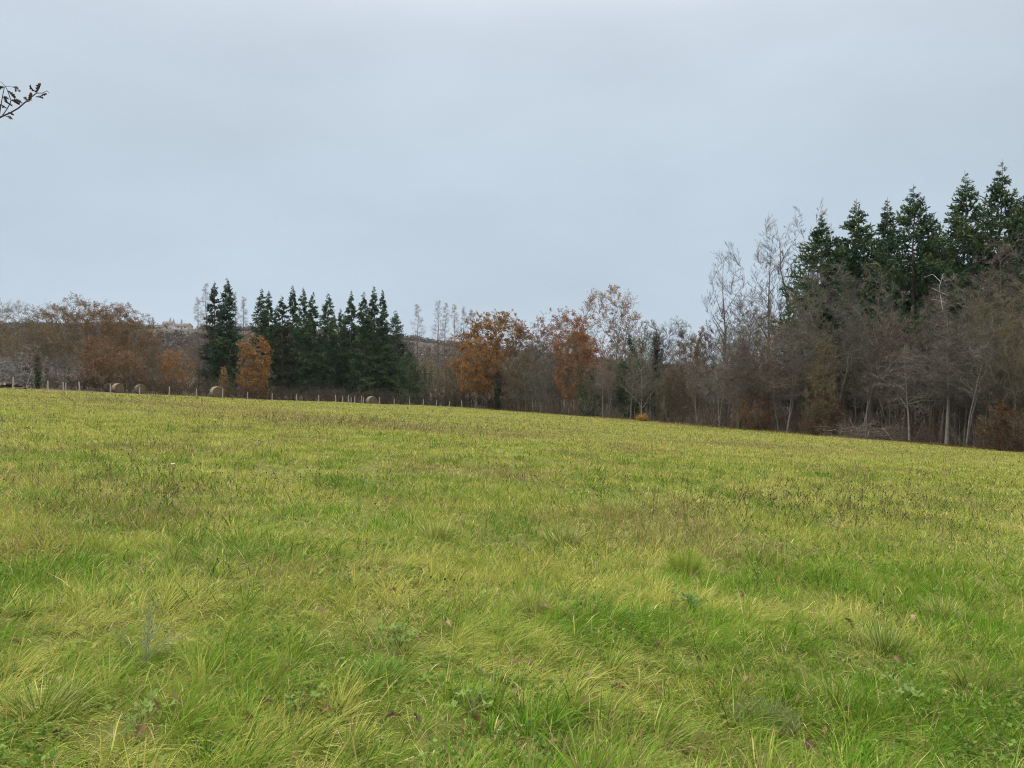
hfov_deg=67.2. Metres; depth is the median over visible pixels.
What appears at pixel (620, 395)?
holly tree
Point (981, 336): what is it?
slender tree
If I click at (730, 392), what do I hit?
bare tree
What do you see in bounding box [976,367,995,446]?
slim tree
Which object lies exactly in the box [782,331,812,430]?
slender tree
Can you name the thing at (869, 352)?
slender tree
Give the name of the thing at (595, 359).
slender tree
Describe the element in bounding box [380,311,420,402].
spruce tree
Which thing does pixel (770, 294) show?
bare tree
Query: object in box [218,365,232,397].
young oak
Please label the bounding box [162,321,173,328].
house
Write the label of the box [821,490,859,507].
grass tussock
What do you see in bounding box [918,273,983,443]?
bare tree
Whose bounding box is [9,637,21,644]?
fallen leaf
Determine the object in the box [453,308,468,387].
larch tree
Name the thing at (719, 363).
slender tree
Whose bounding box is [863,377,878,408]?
slim tree
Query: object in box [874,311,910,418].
slender tree
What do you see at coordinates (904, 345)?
slender tree
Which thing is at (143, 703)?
broadleaf weed
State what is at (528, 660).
fallen leaf
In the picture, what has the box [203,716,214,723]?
fallen leaf
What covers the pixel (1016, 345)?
slender tree
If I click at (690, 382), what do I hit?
slim tree
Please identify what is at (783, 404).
slim tree
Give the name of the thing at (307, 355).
spruce tree
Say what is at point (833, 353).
slim tree
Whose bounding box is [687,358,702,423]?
slim tree
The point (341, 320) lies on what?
spruce tree
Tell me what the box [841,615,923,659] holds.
grass tussock
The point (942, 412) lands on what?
slim tree
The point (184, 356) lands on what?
bare tree
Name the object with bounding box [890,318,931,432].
slender tree
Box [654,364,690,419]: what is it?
bare tree
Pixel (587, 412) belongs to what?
holly tree
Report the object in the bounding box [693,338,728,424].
slender tree
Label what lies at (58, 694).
grass tussock
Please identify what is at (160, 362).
bare tree
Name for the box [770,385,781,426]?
slim tree
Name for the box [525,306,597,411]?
oak tree
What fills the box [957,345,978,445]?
slim tree
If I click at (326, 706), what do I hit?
fallen leaf
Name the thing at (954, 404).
slim tree
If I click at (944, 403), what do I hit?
slim tree
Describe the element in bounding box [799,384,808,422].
slim tree
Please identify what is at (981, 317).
bare tree
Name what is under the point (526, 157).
sky
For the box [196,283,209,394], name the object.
larch tree
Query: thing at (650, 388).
slim tree
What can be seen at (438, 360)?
larch tree
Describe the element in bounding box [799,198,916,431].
fir tree
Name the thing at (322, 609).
fallen leaf
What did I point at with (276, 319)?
spruce tree
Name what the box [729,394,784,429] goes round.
leafy bush
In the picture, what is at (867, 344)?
bare tree
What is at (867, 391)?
slim tree
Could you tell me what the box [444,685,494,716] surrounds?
broadleaf weed
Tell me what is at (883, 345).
bare tree
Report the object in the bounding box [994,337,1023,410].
slim tree
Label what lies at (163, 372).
bare tree
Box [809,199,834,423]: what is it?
bare tree
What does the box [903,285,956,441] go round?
bare tree
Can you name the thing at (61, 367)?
bare tree
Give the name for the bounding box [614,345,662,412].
bare tree
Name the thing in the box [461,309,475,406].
larch tree
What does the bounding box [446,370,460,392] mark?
slender tree
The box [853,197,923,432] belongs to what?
fir tree
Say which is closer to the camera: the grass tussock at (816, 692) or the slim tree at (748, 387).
the grass tussock at (816, 692)
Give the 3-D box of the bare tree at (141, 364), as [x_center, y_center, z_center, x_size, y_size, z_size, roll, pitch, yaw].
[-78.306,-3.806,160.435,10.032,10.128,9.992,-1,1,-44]
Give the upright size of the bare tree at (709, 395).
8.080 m
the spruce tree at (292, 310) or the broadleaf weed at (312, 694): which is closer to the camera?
the broadleaf weed at (312, 694)
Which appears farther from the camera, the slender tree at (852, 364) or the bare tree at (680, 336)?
the bare tree at (680, 336)
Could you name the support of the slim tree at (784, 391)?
on the ground at (92, 739)
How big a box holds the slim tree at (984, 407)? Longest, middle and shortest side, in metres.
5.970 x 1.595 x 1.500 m
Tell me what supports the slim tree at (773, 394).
on the ground at (92, 739)
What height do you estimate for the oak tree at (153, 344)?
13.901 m
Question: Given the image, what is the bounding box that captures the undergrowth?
[484,395,1023,449]
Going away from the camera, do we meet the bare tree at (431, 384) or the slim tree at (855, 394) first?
the slim tree at (855, 394)
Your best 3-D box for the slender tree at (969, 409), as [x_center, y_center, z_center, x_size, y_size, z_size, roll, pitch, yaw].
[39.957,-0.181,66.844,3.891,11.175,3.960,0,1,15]
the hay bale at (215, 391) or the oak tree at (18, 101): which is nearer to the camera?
the oak tree at (18, 101)
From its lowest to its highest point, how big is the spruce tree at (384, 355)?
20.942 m
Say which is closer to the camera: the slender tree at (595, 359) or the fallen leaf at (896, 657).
the fallen leaf at (896, 657)
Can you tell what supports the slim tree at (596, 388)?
on the ground at (92, 739)
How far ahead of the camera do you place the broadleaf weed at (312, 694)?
3.75 m
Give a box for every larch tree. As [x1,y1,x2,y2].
[187,296,206,381]
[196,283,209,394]
[229,292,241,384]
[237,296,252,395]
[406,304,435,380]
[422,300,450,391]
[435,302,451,396]
[443,304,461,389]
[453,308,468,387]
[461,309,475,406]
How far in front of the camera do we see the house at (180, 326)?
656.89 m
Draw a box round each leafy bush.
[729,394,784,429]
[797,393,851,435]
[969,401,1023,450]
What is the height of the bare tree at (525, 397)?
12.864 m
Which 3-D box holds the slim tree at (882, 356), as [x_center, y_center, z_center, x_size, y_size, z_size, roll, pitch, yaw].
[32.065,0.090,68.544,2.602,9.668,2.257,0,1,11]
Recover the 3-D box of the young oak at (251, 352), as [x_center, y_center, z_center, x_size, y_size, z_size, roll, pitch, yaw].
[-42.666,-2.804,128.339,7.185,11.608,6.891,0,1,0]
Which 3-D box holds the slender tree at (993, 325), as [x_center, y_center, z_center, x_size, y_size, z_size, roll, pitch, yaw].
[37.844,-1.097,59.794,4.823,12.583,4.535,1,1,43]
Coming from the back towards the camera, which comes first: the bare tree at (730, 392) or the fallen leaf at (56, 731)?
the bare tree at (730, 392)
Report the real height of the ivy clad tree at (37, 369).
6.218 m
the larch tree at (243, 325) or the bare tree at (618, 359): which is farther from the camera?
the larch tree at (243, 325)
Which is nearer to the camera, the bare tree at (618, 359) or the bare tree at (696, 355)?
the bare tree at (696, 355)
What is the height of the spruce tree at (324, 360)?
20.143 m
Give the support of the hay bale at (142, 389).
on the ground at (92, 739)
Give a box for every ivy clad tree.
[31,348,43,388]
[493,365,504,409]
[626,320,665,418]
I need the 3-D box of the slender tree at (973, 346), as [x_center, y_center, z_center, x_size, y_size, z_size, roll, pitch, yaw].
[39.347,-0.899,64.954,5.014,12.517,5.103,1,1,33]
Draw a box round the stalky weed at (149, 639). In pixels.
[107,593,197,662]
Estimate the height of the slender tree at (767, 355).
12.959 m
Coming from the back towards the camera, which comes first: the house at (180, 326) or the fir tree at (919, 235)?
the house at (180, 326)
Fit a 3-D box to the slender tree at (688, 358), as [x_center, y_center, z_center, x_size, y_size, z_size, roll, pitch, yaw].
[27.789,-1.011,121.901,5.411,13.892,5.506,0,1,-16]
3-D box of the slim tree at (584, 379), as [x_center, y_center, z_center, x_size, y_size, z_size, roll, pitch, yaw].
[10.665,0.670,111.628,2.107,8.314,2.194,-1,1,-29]
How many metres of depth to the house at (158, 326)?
716.50 m
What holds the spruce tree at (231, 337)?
on the ground at (92, 739)
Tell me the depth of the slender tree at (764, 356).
86.35 m
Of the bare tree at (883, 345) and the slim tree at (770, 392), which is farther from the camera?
the slim tree at (770, 392)
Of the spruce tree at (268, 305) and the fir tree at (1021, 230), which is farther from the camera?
the spruce tree at (268, 305)
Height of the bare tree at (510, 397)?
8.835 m
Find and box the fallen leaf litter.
[487,408,1023,451]
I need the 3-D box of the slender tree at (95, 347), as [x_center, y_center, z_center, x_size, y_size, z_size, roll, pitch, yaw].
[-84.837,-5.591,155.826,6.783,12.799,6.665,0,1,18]
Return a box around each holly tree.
[575,365,603,416]
[609,357,649,418]
[647,385,677,421]
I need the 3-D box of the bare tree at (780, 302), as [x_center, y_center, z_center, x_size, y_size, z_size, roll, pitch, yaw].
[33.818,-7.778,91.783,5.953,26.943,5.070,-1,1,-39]
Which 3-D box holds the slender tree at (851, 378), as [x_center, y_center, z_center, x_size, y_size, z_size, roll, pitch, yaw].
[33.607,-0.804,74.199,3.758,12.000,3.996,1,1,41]
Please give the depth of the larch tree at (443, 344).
151.76 m
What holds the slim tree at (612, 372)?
on the ground at (92, 739)
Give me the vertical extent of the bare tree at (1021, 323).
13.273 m
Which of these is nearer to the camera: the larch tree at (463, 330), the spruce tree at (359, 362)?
the spruce tree at (359, 362)
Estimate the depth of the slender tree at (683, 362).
114.39 m
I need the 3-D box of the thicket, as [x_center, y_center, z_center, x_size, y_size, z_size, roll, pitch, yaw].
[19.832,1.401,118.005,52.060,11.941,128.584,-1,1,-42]
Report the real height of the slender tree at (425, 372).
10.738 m
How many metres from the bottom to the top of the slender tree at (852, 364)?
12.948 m
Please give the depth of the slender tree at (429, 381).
159.03 m
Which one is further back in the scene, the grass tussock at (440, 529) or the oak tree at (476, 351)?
the oak tree at (476, 351)
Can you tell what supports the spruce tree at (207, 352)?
on the ground at (92, 739)
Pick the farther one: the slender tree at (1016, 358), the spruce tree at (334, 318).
the spruce tree at (334, 318)
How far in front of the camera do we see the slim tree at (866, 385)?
71.07 m
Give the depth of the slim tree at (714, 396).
87.11 m
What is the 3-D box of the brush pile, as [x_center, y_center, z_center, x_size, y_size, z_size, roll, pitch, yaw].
[30.346,3.296,64.479,12.306,3.637,6.482,0,1,0]
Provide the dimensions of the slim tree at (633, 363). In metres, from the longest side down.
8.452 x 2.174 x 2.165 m
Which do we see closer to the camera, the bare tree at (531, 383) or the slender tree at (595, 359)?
the bare tree at (531, 383)
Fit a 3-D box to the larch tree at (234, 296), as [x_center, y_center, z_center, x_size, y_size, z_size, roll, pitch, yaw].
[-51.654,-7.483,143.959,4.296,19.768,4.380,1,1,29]
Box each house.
[155,324,165,328]
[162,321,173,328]
[174,323,187,328]
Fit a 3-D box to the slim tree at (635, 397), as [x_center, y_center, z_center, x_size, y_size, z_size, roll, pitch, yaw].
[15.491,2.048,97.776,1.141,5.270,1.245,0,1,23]
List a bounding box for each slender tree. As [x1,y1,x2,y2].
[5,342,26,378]
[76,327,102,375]
[415,356,434,395]
[425,362,439,395]
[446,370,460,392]
[517,347,538,409]
[526,354,536,409]
[582,344,599,387]
[599,372,608,412]
[601,354,617,414]
[640,364,653,411]
[657,337,677,419]
[674,335,701,420]
[681,331,702,420]
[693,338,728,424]
[708,330,738,420]
[711,321,736,425]
[713,325,731,415]
[728,313,765,424]
[745,326,784,396]
[752,313,789,428]
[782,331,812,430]
[837,310,879,430]
[842,314,880,431]
[845,303,900,428]
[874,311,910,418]
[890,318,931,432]
[894,304,931,419]
[898,306,929,434]
[929,318,962,406]
[929,326,963,435]
[930,330,965,440]
[950,322,990,440]
[952,303,1006,445]
[964,296,1008,440]
[974,290,1023,436]
[999,314,1023,408]
[1000,311,1023,407]
[1006,324,1023,409]
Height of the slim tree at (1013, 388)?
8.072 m
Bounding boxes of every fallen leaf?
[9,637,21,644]
[52,729,69,735]
[135,722,147,738]
[171,691,179,707]
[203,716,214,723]
[242,711,253,719]
[259,697,276,703]
[315,605,324,612]
[320,702,331,710]
[386,710,403,717]
[413,712,420,725]
[442,619,450,626]
[472,713,480,722]
[524,658,534,668]
[614,682,625,688]
[743,674,752,681]
[771,729,784,735]
[804,738,813,751]
[894,655,903,664]
[910,614,916,625]
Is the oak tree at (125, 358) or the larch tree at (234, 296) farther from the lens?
the larch tree at (234, 296)
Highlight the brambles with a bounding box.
[0,365,519,409]
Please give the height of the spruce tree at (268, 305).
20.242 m
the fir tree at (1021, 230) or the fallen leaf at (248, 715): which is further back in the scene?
the fir tree at (1021, 230)
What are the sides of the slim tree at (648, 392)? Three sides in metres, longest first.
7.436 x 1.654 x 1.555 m
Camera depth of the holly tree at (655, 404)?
96.86 m
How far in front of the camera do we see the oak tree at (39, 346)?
133.25 m
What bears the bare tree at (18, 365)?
on the ground at (92, 739)
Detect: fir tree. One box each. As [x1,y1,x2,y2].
[766,212,873,426]
[797,242,879,424]
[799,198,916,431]
[851,186,976,439]
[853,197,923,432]
[902,173,1022,432]
[902,222,965,435]
[931,162,1023,415]
[952,195,1023,414]
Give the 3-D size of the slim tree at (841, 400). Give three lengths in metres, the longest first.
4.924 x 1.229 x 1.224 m
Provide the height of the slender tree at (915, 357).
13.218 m
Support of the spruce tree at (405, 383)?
on the ground at (92, 739)
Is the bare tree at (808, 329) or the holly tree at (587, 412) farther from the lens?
the holly tree at (587, 412)
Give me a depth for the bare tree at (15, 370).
112.11 m
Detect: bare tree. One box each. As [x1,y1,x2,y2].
[0,347,52,386]
[0,358,28,383]
[46,350,87,389]
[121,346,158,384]
[133,351,186,384]
[134,337,168,376]
[171,345,205,385]
[407,358,446,403]
[437,357,472,405]
[498,333,547,410]
[500,359,533,410]
[522,338,572,413]
[547,327,583,406]
[601,325,648,403]
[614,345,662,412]
[650,316,702,418]
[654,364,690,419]
[663,336,710,421]
[693,325,716,424]
[693,357,739,425]
[697,242,753,425]
[716,288,775,426]
[717,338,763,429]
[727,306,801,427]
[744,214,791,408]
[755,321,826,430]
[774,205,813,430]
[778,277,835,430]
[781,257,890,432]
[800,333,843,435]
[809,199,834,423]
[831,259,906,436]
[858,310,912,432]
[868,345,946,440]
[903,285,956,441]
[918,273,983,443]
[920,317,1005,445]
[944,273,1023,448]
[951,301,1011,443]
[959,234,1023,413]
[992,289,1023,397]
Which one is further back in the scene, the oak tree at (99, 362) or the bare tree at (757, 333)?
the oak tree at (99, 362)
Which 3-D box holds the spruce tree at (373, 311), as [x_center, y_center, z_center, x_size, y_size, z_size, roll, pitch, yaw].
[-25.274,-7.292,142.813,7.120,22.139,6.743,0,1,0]
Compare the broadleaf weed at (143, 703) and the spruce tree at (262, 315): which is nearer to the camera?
the broadleaf weed at (143, 703)
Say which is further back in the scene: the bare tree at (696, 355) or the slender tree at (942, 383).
the bare tree at (696, 355)
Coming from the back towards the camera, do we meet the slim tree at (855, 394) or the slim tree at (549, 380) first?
the slim tree at (549, 380)
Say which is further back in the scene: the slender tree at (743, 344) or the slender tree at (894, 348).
the slender tree at (743, 344)
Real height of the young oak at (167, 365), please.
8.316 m
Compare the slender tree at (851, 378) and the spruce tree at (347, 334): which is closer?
the slender tree at (851, 378)
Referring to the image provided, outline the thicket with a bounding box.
[488,362,1023,446]
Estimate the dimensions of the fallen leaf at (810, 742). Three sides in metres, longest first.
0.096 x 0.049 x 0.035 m
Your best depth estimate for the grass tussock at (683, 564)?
7.56 m
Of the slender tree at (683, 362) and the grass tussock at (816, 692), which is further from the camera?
the slender tree at (683, 362)
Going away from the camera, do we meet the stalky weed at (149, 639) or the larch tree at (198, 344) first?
the stalky weed at (149, 639)
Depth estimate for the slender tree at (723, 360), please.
90.60 m
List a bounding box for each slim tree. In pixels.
[542,356,553,413]
[560,363,570,414]
[574,365,581,414]
[578,363,591,415]
[593,369,603,415]
[594,357,607,416]
[605,369,615,417]
[625,356,637,417]
[631,380,637,417]
[633,368,644,414]
[642,357,653,419]
[642,370,652,419]
[683,358,697,423]
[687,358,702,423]
[695,358,706,419]
[711,384,717,424]
[729,364,740,425]
[732,384,741,426]
[740,357,755,421]
[761,363,779,429]
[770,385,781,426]
[770,387,785,429]
[777,362,791,429]
[777,378,786,429]
[785,359,807,430]
[795,371,805,431]
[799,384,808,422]
[826,335,846,432]
[836,388,846,422]
[847,370,866,428]
[858,342,883,426]
[859,333,887,434]
[860,357,880,426]
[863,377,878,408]
[879,364,895,433]
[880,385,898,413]
[881,375,894,428]
[893,342,915,436]
[918,344,941,438]
[928,333,945,436]
[934,363,956,442]
[936,365,953,443]
[938,395,951,442]
[943,368,963,441]
[950,398,964,442]
[954,348,975,444]
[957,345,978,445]
[967,386,982,445]
[973,344,997,448]
[975,379,991,447]
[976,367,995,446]
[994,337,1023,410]
[995,348,1023,448]
[1012,401,1022,438]
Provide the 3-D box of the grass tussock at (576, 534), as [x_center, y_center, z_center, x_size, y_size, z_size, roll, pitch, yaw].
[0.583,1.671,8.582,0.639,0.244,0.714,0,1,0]
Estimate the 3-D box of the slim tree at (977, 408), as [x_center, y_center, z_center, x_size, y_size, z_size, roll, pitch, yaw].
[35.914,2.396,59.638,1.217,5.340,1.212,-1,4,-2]
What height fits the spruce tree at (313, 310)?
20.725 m
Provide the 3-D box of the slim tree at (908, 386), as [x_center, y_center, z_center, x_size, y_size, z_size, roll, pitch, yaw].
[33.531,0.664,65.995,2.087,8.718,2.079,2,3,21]
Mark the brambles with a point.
(200, 388)
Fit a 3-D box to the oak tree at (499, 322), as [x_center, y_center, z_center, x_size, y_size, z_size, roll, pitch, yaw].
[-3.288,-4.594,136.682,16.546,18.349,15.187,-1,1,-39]
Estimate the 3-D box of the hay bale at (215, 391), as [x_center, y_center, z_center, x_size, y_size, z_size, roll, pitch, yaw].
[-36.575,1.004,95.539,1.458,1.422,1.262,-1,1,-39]
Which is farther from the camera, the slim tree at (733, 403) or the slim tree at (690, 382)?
the slim tree at (690, 382)
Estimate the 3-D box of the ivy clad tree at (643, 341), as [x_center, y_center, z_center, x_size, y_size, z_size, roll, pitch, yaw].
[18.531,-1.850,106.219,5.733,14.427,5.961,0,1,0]
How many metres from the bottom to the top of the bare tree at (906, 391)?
8.419 m
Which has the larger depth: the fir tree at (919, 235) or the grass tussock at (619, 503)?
the fir tree at (919, 235)
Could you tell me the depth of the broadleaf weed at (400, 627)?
4.69 m
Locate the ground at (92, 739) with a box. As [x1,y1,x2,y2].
[0,329,1023,767]
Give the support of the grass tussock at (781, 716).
on the ground at (92, 739)
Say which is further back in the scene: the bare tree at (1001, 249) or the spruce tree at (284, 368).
the spruce tree at (284, 368)
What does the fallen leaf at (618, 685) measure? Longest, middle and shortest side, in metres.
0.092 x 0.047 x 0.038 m
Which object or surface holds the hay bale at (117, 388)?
on the ground at (92, 739)
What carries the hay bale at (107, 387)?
on the ground at (92, 739)
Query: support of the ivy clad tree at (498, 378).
on the ground at (92, 739)
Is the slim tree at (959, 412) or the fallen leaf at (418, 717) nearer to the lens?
the fallen leaf at (418, 717)
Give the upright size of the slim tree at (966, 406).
8.348 m
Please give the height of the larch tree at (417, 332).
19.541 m
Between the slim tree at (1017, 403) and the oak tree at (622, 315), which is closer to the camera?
the slim tree at (1017, 403)
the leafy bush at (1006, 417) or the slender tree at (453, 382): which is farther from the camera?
the slender tree at (453, 382)
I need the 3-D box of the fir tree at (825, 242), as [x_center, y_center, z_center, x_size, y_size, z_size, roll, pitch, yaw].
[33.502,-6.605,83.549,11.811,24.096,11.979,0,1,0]
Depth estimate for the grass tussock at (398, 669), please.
4.19 m
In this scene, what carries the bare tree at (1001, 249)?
on the ground at (92, 739)
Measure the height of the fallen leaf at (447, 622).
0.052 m
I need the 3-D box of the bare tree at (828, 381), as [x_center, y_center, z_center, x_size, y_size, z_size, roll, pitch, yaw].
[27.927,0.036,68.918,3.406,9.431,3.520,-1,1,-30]
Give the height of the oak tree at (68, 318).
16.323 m
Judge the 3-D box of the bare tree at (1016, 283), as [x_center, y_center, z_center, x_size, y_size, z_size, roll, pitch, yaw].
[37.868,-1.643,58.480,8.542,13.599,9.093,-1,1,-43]
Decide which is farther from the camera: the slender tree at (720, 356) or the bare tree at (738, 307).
the slender tree at (720, 356)
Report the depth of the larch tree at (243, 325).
143.70 m
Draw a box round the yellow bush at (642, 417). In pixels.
[635,413,647,420]
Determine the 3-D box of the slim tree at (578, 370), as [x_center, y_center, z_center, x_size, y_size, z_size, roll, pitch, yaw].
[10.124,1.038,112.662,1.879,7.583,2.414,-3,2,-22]
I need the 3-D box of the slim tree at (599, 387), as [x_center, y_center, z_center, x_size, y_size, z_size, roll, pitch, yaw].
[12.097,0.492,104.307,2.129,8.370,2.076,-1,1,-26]
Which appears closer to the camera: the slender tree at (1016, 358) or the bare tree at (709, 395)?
the slender tree at (1016, 358)
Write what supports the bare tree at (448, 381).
on the ground at (92, 739)
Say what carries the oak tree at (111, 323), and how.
on the ground at (92, 739)
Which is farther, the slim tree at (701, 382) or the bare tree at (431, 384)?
the bare tree at (431, 384)
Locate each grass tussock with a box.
[0,661,123,740]
[329,653,424,701]
[412,513,460,540]
[500,579,562,616]
[539,525,589,548]
[599,495,641,511]
[656,545,716,576]
[726,690,803,738]
[791,666,878,718]
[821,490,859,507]
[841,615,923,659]
[912,589,970,619]
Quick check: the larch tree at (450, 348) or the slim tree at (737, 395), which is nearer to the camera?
the slim tree at (737, 395)
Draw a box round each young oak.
[153,346,195,394]
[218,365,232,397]
[235,333,273,398]
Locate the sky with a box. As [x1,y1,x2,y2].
[0,0,1023,368]
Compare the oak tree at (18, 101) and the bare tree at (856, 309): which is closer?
the oak tree at (18, 101)
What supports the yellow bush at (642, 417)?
on the ground at (92, 739)
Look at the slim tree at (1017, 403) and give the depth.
57.36 m
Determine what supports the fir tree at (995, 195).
on the ground at (92, 739)
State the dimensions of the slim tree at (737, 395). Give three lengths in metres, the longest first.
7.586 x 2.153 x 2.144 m
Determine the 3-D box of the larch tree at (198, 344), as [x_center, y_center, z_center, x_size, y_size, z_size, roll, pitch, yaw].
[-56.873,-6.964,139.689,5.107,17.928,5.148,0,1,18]
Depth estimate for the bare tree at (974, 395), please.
59.05 m
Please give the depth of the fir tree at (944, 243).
87.50 m
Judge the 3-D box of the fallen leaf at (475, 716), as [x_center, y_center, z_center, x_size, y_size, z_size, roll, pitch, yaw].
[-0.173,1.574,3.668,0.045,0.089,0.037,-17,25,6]
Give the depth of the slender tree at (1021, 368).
63.72 m
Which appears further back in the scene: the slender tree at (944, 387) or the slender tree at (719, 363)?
the slender tree at (719, 363)
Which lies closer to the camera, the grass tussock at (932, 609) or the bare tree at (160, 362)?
the grass tussock at (932, 609)
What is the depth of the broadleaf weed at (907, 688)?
4.42 m
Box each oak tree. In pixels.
[0,82,48,119]
[0,300,60,375]
[17,305,87,377]
[31,291,129,389]
[72,335,124,390]
[75,301,154,369]
[98,312,165,391]
[100,349,151,392]
[446,309,540,408]
[455,335,499,407]
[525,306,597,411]
[551,317,599,413]
[578,285,645,415]
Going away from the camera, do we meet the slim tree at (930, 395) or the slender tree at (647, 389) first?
the slim tree at (930, 395)
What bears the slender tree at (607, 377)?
on the ground at (92, 739)
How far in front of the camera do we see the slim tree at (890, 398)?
67.88 m
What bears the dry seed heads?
on the ground at (92, 739)
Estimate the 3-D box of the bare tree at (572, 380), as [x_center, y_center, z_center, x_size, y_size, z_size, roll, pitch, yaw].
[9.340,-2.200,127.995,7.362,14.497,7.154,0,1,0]
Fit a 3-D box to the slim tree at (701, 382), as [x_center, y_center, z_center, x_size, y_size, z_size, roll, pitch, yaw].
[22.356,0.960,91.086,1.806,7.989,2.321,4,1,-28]
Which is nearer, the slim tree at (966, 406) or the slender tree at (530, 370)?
the slim tree at (966, 406)
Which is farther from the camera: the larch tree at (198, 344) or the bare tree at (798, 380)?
the larch tree at (198, 344)
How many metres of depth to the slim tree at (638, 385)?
96.98 m
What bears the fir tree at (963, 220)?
on the ground at (92, 739)
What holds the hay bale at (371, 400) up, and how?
on the ground at (92, 739)
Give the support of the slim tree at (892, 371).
on the ground at (92, 739)
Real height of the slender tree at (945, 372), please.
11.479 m
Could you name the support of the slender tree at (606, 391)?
on the ground at (92, 739)
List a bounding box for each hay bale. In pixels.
[103,383,112,391]
[111,383,123,392]
[134,384,145,393]
[210,386,223,397]
[366,396,376,403]
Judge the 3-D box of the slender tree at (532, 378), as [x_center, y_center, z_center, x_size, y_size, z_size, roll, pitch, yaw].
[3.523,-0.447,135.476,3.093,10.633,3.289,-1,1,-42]
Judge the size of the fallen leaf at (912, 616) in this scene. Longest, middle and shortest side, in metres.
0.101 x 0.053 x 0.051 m
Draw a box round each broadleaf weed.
[103,688,176,728]
[284,682,326,714]
[373,623,416,648]
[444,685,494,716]
[672,590,707,609]
[882,673,925,703]
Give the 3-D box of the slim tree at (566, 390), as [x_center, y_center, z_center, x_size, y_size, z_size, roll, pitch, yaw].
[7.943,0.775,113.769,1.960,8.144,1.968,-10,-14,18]
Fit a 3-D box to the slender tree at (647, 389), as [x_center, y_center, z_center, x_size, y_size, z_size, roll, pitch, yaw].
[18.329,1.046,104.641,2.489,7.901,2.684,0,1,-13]
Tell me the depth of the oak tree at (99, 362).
117.73 m
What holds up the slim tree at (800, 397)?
on the ground at (92, 739)
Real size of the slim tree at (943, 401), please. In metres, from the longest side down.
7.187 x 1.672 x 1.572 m
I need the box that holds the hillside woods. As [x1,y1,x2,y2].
[0,321,825,412]
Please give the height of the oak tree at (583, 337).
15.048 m
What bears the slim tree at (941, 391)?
on the ground at (92, 739)
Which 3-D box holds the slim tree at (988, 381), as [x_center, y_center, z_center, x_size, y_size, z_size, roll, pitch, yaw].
[35.486,0.988,57.353,1.964,8.051,2.523,-5,-2,-5]
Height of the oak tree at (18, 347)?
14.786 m
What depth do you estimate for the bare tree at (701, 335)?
99.66 m
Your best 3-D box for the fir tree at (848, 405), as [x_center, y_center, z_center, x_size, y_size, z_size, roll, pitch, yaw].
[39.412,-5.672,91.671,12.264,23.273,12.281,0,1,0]
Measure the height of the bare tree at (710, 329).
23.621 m
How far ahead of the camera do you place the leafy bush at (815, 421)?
69.65 m
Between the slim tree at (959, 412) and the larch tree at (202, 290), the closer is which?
the slim tree at (959, 412)
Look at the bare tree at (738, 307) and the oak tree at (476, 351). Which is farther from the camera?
the oak tree at (476, 351)
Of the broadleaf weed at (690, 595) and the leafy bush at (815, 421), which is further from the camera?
the leafy bush at (815, 421)
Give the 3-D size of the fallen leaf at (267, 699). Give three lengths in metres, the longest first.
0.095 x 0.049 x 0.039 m
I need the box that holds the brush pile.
[803,408,943,440]
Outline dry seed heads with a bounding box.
[0,388,1023,622]
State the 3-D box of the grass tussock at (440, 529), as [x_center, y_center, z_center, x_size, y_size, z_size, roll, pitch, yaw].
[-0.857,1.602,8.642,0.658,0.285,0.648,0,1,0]
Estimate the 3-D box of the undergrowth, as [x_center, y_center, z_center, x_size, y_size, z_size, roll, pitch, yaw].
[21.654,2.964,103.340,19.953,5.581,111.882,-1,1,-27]
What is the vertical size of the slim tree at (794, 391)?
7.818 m
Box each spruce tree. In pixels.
[192,283,232,387]
[203,278,247,396]
[238,289,284,398]
[259,291,283,397]
[268,296,299,398]
[270,305,291,397]
[279,284,308,399]
[283,288,323,400]
[300,292,330,400]
[306,294,351,401]
[324,311,337,387]
[326,307,353,399]
[333,292,367,398]
[345,292,382,402]
[357,287,393,397]
[368,290,398,403]
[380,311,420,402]
[388,347,429,404]

